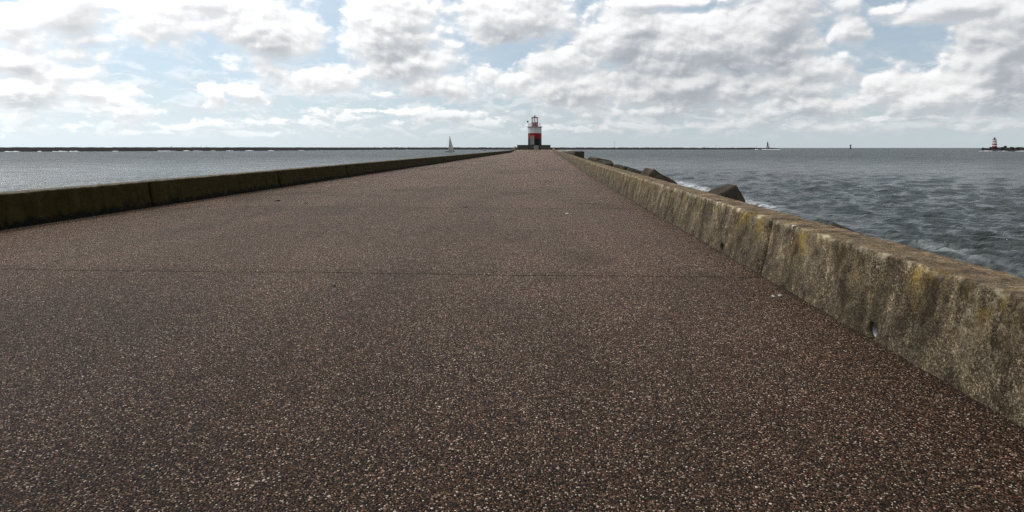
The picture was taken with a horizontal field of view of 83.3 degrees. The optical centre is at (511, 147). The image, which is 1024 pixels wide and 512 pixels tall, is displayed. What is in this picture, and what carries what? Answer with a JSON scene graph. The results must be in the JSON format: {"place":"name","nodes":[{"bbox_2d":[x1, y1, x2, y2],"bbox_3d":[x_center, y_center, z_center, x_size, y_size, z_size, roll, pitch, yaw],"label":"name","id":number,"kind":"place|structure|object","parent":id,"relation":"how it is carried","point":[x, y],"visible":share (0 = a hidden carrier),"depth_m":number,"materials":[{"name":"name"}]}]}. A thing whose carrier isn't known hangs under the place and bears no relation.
{"place":"outdoors","nodes":[
{"label":"outdoors","id":0,"kind":"place"},
{"bbox_2d":[0,149,1023,511],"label":"pavement","id":1,"kind":"structure","parent":0,"point":[498,333],"depth_m":3.35,"materials":[{"name":"brown asphalt"}]},
{"bbox_2d":[0,146,515,229],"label":"parapet wall","id":2,"kind":"structure","parent":1,"relation":"on","point":[22,208],"depth_m":12.94,"materials":[{"name":"concrete"}]},
{"bbox_2d":[517,115,557,149],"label":"lighthouse","id":3,"kind":"object","parent":1,"relation":"on","point":[534,135],"visible":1,"depth_m":204.74,"materials":[{"name":"concrete"}]},
{"bbox_2d":[530,135,533,144],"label":"door panel","id":4,"kind":"structure","parent":3,"relation":"in","point":[531,136],"depth_m":204.81,"materials":[{"name":"metal"}]},
{"bbox_2d":[559,150,572,153],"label":"concrete slab","id":5,"kind":"structure","parent":1,"relation":"on","point":[567,151],"depth_m":133.87,"materials":[{"name":"grey concrete"}]},
{"bbox_2d":[552,148,1023,427],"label":"parapet wall","id":6,"kind":"structure","parent":1,"relation":"on","point":[957,324],"depth_m":3.94,"materials":[{"name":"concrete"}]},
{"bbox_2d":[0,148,1023,277],"bbox_3d":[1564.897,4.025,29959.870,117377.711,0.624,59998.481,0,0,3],"label":"water","id":7,"kind":"structure","parent":0,"point":[964,205],"depth_m":80.36,"materials":[{"name":"grey liquid"}]},
{"bbox_2d":[4,150,273,151],"bbox_3d":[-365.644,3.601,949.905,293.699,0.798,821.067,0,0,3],"label":"surf foam","id":8,"kind":"object","parent":7,"relation":"on","point":[63,151],"visible":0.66,"depth_m":625.01,"materials":[{"name":"white"}]},
{"bbox_2d":[0,147,461,151],"bbox_3d":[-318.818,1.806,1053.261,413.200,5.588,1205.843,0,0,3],"label":"breakwater","id":9,"kind":"object","parent":7,"relation":"in","point":[32,149],"visible":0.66,"depth_m":730.90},
{"bbox_2d":[445,138,453,151],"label":"sailboat","id":10,"kind":"object","parent":7,"relation":"on","point":[450,149],"visible":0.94,"depth_m":545.24,"materials":[{"name":"white paint"}]},
{"bbox_2d":[364,147,777,149],"bbox_3d":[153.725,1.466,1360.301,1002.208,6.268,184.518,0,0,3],"label":"breakwater","id":11,"kind":"object","parent":7,"relation":"in","point":[559,148],"visible":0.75,"depth_m":1341.17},
{"bbox_2d":[978,147,1023,150],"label":"breakwater","id":12,"kind":"object","parent":7,"relation":"in","point":[1005,149],"visible":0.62,"depth_m":698.00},
{"bbox_2d":[991,137,997,148],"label":"lighthouse","id":13,"kind":"object","parent":12,"relation":"on","point":[994,143],"visible":1,"depth_m":696.88,"materials":[{"name":"metal"}]},
{"bbox_2d":[0,0,1023,147],"label":"sky","id":14,"kind":"structure","parent":0,"point":[74,73],"materials":[{"name":"white"}]},
{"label":"seaward embankment","id":15,"kind":"structure","parent":0,"visible":0},
{"bbox_2d":[573,151,583,158],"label":"armour block","id":16,"kind":"structure","parent":15,"relation":"on","point":[580,154],"depth_m":103.24,"materials":[{"name":"grey concrete"}]},
{"bbox_2d":[588,157,611,161],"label":"armour block","id":17,"kind":"structure","parent":15,"relation":"on","point":[593,159],"depth_m":81.79,"materials":[{"name":"concrete"}]},
{"bbox_2d":[596,160,613,166],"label":"armour block","id":18,"kind":"structure","parent":15,"relation":"on","point":[608,163],"depth_m":66.45,"materials":[{"name":"grey stone"}]},
{"bbox_2d":[613,164,641,173],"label":"armour block","id":19,"kind":"structure","parent":15,"relation":"on","point":[622,167],"depth_m":53.78,"materials":[{"name":"grey stone"}]},
{"bbox_2d":[641,168,676,183],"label":"armour block","id":20,"kind":"structure","parent":15,"relation":"on","point":[652,173],"depth_m":37.46,"materials":[{"name":"concrete"}]},
{"bbox_2d":[708,184,745,202],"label":"armour block","id":21,"kind":"structure","parent":15,"relation":"on","point":[731,191],"depth_m":20.73,"materials":[{"name":"concrete"}]},
{"bbox_2d":[831,222,859,233],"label":"armour block","id":22,"kind":"structure","parent":15,"relation":"on","point":[836,225],"depth_m":9.77,"materials":[{"name":"grey stone"}]}
]}

